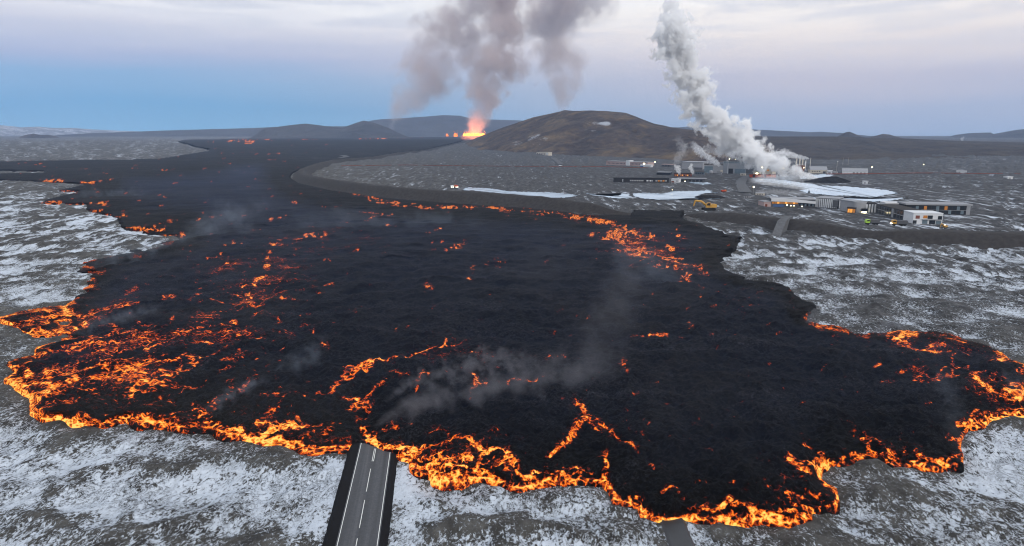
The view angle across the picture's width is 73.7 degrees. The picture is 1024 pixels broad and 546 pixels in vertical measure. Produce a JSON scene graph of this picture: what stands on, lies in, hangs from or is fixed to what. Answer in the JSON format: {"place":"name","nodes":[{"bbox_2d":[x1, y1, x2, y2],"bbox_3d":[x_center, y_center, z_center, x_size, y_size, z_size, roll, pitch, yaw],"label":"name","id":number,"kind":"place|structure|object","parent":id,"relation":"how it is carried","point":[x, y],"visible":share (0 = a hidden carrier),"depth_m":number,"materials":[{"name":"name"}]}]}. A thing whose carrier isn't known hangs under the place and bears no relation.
{"place":"outdoors","nodes":[
{"label":"outdoors","id":0,"kind":"place"},
{"bbox_2d":[19,133,58,137],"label":"hill","id":1,"kind":"structure","parent":0,"point":[33,135],"depth_m":5879.35,"materials":[{"name":"grey stone"}]},
{"bbox_2d":[0,125,138,135],"bbox_3d":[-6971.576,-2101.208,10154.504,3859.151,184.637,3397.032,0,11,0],"label":"mountain","id":2,"kind":"structure","parent":0,"point":[11,131],"depth_m":9741.33,"materials":[{"name":"grey stone"}]},
{"bbox_2d":[54,126,404,136],"bbox_3d":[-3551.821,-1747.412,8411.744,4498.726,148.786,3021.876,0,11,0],"label":"mountain","id":3,"kind":"structure","parent":0,"point":[243,132],"depth_m":7925.58,"materials":[{"name":"grey stone"}]},
{"bbox_2d":[248,120,409,138],"bbox_3d":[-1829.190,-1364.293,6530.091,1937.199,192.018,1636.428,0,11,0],"label":"mountain","id":4,"kind":"structure","parent":0,"point":[364,129],"depth_m":6251.84,"materials":[{"name":"grey stone"}]},
{"bbox_2d":[322,425,398,545],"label":"road","id":5,"kind":"structure","parent":0,"point":[361,514],"depth_m":136.38,"materials":[{"name":"grey asphalt"}]},
{"bbox_2d":[369,115,520,135],"bbox_3d":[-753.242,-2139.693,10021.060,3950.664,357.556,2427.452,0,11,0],"label":"mountain","id":6,"kind":"structure","parent":0,"point":[440,125],"depth_m":9571.20,"materials":[{"name":"grey stone"}]},
{"bbox_2d":[292,139,631,214],"bbox_3d":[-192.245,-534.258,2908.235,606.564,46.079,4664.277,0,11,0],"label":"earth bank terrain","id":7,"kind":"structure","parent":0,"point":[304,175],"depth_m":759.97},
{"bbox_2d":[456,181,489,190],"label":"path","id":8,"kind":"structure","parent":0,"point":[461,188],"depth_m":968.97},
{"bbox_2d":[0,137,1023,527],"bbox_3d":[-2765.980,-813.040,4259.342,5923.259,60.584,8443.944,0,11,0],"label":"lava field","id":9,"kind":"structure","parent":0,"point":[658,365],"depth_m":222.84,"materials":[{"name":"black stone"}]},
{"bbox_2d":[0,136,1023,545],"bbox_3d":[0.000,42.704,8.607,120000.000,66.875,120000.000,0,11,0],"label":"ground","id":10,"kind":"structure","parent":0,"point":[66,484],"depth_m":174.40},
{"bbox_2d":[463,131,484,135],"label":"lava fountain","id":11,"kind":"object","parent":10,"relation":"on","point":[469,134],"visible":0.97,"depth_m":4882.83,"materials":[{"name":"yellow liquid"}]},
{"bbox_2d":[341,165,647,167],"bbox_3d":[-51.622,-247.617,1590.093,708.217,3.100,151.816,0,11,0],"label":"pipeline","id":12,"kind":"object","parent":10,"relation":"on","point":[508,166],"visible":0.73,"depth_m":1588.29,"materials":[{"name":"metal"}]},
{"bbox_2d":[537,152,551,155],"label":"hillside house","id":13,"kind":"structure","parent":10,"relation":"on","point":[547,153],"depth_m":2429.01,"materials":[{"name":"concrete"}]},
{"bbox_2d":[606,160,653,165],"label":"long building","id":14,"kind":"structure","parent":10,"relation":"on","point":[631,163],"depth_m":1659.47,"materials":[{"name":"concrete"}]},
{"bbox_2d":[613,177,668,182],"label":"building","id":15,"kind":"structure","parent":10,"relation":"on","point":[642,179],"depth_m":1068.87,"materials":[{"name":"concrete"}]},
{"bbox_2d":[640,164,652,166],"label":"white annex","id":16,"kind":"object","parent":10,"relation":"on","point":[645,165],"visible":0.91,"depth_m":1587.75,"materials":[{"name":"concrete"}]},
{"bbox_2d":[657,171,671,174],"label":"grey roof shed","id":17,"kind":"structure","parent":10,"relation":"on","point":[663,173],"depth_m":1274.71,"materials":[{"name":"concrete"}]},
{"bbox_2d":[661,164,674,166],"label":"store","id":18,"kind":"structure","parent":10,"relation":"on","point":[667,165],"depth_m":1600.07,"materials":[{"name":"concrete"}]},
{"bbox_2d":[671,178,680,182],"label":"entrance box","id":19,"kind":"object","parent":10,"relation":"on","point":[673,180],"visible":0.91,"depth_m":1061.31,"materials":[{"name":"concrete"}]},
{"bbox_2d":[674,173,691,176],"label":"lit pavilion","id":20,"kind":"structure","parent":10,"relation":"on","point":[683,174],"depth_m":1216.33,"materials":[{"name":"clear glass"}]},
{"bbox_2d":[678,178,706,181],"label":"canopy building","id":21,"kind":"structure","parent":10,"relation":"on","point":[692,179],"depth_m":1076.23,"materials":[{"name":"concrete"}]},
{"bbox_2d":[682,161,708,168],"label":"workshop","id":22,"kind":"structure","parent":10,"relation":"on","point":[692,164],"depth_m":1480.46,"materials":[{"name":"metal"}]},
{"bbox_2d":[692,200,716,210],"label":"excavator","id":23,"kind":"object","parent":10,"relation":"on","point":[710,207],"visible":1,"depth_m":626.62,"materials":[{"name":"metal"}]},
{"bbox_2d":[704,163,722,172],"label":"turbine hall","id":24,"kind":"structure","parent":10,"relation":"on","point":[715,168],"depth_m":1327.77,"materials":[{"name":"metal"}]},
{"bbox_2d":[704,166,712,172],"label":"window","id":25,"kind":"structure","parent":24,"relation":"in","point":[706,168],"depth_m":1330.19,"materials":[{"name":"glass"}]},
{"bbox_2d":[723,160,767,173],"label":"power hall","id":26,"kind":"structure","parent":10,"relation":"on","point":[740,166],"depth_m":1305.00,"materials":[{"name":"metal"}]},
{"bbox_2d":[735,169,744,173],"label":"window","id":27,"kind":"structure","parent":26,"relation":"in","point":[738,171],"depth_m":1304.62,"materials":[{"name":"glass"}]},
{"bbox_2d":[755,192,764,194],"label":"plant hut","id":28,"kind":"object","parent":10,"relation":"on","point":[759,193],"visible":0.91,"depth_m":838.90,"materials":[{"name":"concrete"}]},
{"bbox_2d":[749,174,776,177],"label":"pipe rack","id":29,"kind":"object","parent":10,"relation":"on","point":[763,175],"visible":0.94,"depth_m":1192.80,"materials":[{"name":"grey metal"}]},
{"bbox_2d":[758,200,771,206],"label":"pale store","id":30,"kind":"structure","parent":10,"relation":"on","point":[766,203],"depth_m":701.52,"materials":[{"name":"concrete"}]},
{"bbox_2d":[758,161,782,173],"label":"cream block","id":31,"kind":"structure","parent":10,"relation":"on","point":[769,167],"depth_m":1278.46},
{"bbox_2d":[769,196,815,207],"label":"spa building","id":32,"kind":"structure","parent":10,"relation":"on","point":[805,202],"depth_m":695.79,"materials":[{"name":"concrete"}]},
{"bbox_2d":[795,165,804,171],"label":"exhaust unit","id":33,"kind":"object","parent":10,"relation":"on","point":[798,168],"visible":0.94,"depth_m":1377.48,"materials":[{"name":"metal"}]},
{"bbox_2d":[808,166,827,172],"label":"gabled hall","id":34,"kind":"structure","parent":10,"relation":"on","point":[817,169],"depth_m":1323.01,"materials":[{"name":"metal"}]},
{"bbox_2d":[815,196,843,208],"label":"hotel block","id":35,"kind":"structure","parent":10,"relation":"on","point":[826,201],"depth_m":692.02,"materials":[{"name":"grey concrete"}]},
{"bbox_2d":[832,200,837,207],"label":"window","id":36,"kind":"structure","parent":35,"relation":"in","point":[835,202],"depth_m":686.06,"materials":[{"name":"glass"}]},
{"bbox_2d":[847,207,856,212],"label":"hotel entrance","id":37,"kind":"object","parent":10,"relation":"on","point":[851,209],"visible":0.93,"depth_m":647.21,"materials":[{"name":"glass"}]},
{"bbox_2d":[839,199,867,212],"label":"hotel lobby","id":38,"kind":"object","parent":10,"relation":"on","point":[860,205],"visible":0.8,"depth_m":650.28,"materials":[{"name":"concrete"}]},
{"bbox_2d":[842,168,867,172],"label":"white hall","id":39,"kind":"structure","parent":10,"relation":"on","point":[854,170],"depth_m":1302.38,"materials":[{"name":"concrete"}]},
{"bbox_2d":[866,202,877,212],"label":"hotel block","id":40,"kind":"structure","parent":10,"relation":"on","point":[871,207],"depth_m":648.34,"materials":[{"name":"concrete"}]},
{"bbox_2d":[865,219,879,224],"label":"service truck","id":41,"kind":"object","parent":10,"relation":"on","point":[872,221],"visible":1,"depth_m":525.35,"materials":[{"name":"metal"}]},
{"bbox_2d":[880,201,898,204],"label":"hotel roof pavilion","id":42,"kind":"structure","parent":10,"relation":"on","point":[888,202],"depth_m":711.79,"materials":[{"name":"white glass"}]},
{"bbox_2d":[876,204,919,219],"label":"hotel wing","id":43,"kind":"structure","parent":10,"relation":"on","point":[895,211],"depth_m":614.54,"materials":[{"name":"grey concrete"}]},
{"bbox_2d":[890,220,907,225],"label":"service truck","id":44,"kind":"object","parent":10,"relation":"on","point":[899,222],"visible":1,"depth_m":510.52,"materials":[{"name":"metal"}]},
{"bbox_2d":[826,173,1017,174],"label":"pipeline","id":45,"kind":"object","parent":10,"relation":"on","point":[917,173],"visible":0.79,"depth_m":1285.86,"materials":[{"name":"metal"}]},
{"bbox_2d":[903,210,943,223],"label":"hotel end block","id":46,"kind":"structure","parent":10,"relation":"on","point":[921,217],"depth_m":566.33,"materials":[{"name":"white concrete"}]},
{"bbox_2d":[897,201,972,214],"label":"hotel wing","id":47,"kind":"structure","parent":10,"relation":"on","point":[955,208],"depth_m":633.91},
{"bbox_2d":[939,223,947,228],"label":"excavator","id":48,"kind":"object","parent":10,"relation":"on","point":[944,226],"visible":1,"depth_m":529.32,"materials":[{"name":"metal"}]},
{"bbox_2d":[0,0,1023,135],"label":"sky","id":49,"kind":"structure","parent":0,"point":[858,67],"materials":[{"name":"blue"}]},
{"bbox_2d":[463,187,576,197],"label":"pool water","id":50,"kind":"structure","parent":0,"point":[553,195],"depth_m":857.62,"materials":[{"name":"liquid"}]},
{"bbox_2d":[552,157,562,163],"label":"path","id":51,"kind":"structure","parent":0,"point":[557,161],"depth_m":1969.71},
{"bbox_2d":[586,193,631,198],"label":"pool water","id":52,"kind":"structure","parent":0,"point":[619,195],"depth_m":829.08,"materials":[{"name":"white liquid"}]},
{"bbox_2d":[465,110,775,161],"bbox_3d":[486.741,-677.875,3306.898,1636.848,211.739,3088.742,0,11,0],"label":"hill","id":53,"kind":"structure","parent":0,"point":[597,133],"depth_m":2642.87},
{"bbox_2d":[633,190,718,199],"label":"pool water","id":54,"kind":"structure","parent":0,"point":[676,195],"depth_m":829.08,"materials":[{"name":"white liquid"}]},
{"bbox_2d":[660,518,694,545],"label":"dirt track","id":55,"kind":"structure","parent":0,"point":[676,532],"depth_m":125.83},
{"bbox_2d":[691,182,710,184],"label":"pool water","id":56,"kind":"structure","parent":0,"point":[701,183],"depth_m":1035.92,"materials":[{"name":"white liquid"}]},
{"bbox_2d":[695,195,724,198],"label":"hill","id":57,"kind":"structure","parent":0,"point":[709,196],"depth_m":799.88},
{"bbox_2d":[736,175,751,191],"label":"path","id":58,"kind":"structure","parent":0,"point":[741,186],"depth_m":1008.44,"materials":[{"name":"grey asphalt"}]},
{"bbox_2d":[673,126,872,136],"bbox_3d":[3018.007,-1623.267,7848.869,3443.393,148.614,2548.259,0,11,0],"label":"mountain","id":59,"kind":"structure","parent":0,"point":[740,132],"depth_m":7624.80,"materials":[{"name":"grey stone"}]},
{"bbox_2d":[772,216,792,235],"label":"ramp road","id":60,"kind":"structure","parent":0,"point":[781,226],"depth_m":514.19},
{"bbox_2d":[800,174,832,178],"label":"pool water","id":61,"kind":"structure","parent":0,"point":[811,176],"depth_m":1212.35,"materials":[{"name":"white liquid"}]},
{"bbox_2d":[753,178,894,196],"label":"pool water","id":62,"kind":"structure","parent":0,"point":[840,190],"depth_m":904.31,"materials":[{"name":"white liquid"}]},
{"bbox_2d":[803,176,850,182],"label":"hill","id":63,"kind":"structure","parent":0,"point":[834,179],"depth_m":1068.06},
{"bbox_2d":[837,132,861,136],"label":"hill","id":64,"kind":"structure","parent":0,"point":[848,134],"depth_m":4239.52,"materials":[{"name":"grey stone"}]},
{"bbox_2d":[684,212,1023,248],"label":"earth bank terrain","id":65,"kind":"structure","parent":0,"point":[980,239],"depth_m":479.50,"materials":[{"name":"soil"}]},
{"bbox_2d":[813,197,902,201],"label":"pool water","id":66,"kind":"structure","parent":0,"point":[873,199],"depth_m":789.11,"materials":[{"name":"white liquid"}]},
{"bbox_2d":[736,136,1023,159],"bbox_3d":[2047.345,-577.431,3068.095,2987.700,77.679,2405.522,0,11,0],"label":"hill","id":67,"kind":"structure","parent":0,"point":[819,147],"depth_m":2560.02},
{"bbox_2d":[871,134,899,137],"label":"hill","id":68,"kind":"structure","parent":0,"point":[884,136],"depth_m":4202.82,"materials":[{"name":"grey stone"}]},
{"bbox_2d":[858,163,946,163],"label":"path","id":69,"kind":"structure","parent":0,"point":[901,163],"depth_m":1753.98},
{"bbox_2d":[950,129,1023,137],"bbox_3d":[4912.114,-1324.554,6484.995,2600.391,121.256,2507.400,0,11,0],"label":"mountain","id":70,"kind":"structure","parent":0,"point":[1015,134],"depth_m":6335.51,"materials":[{"name":"grey stone"}]}
]}

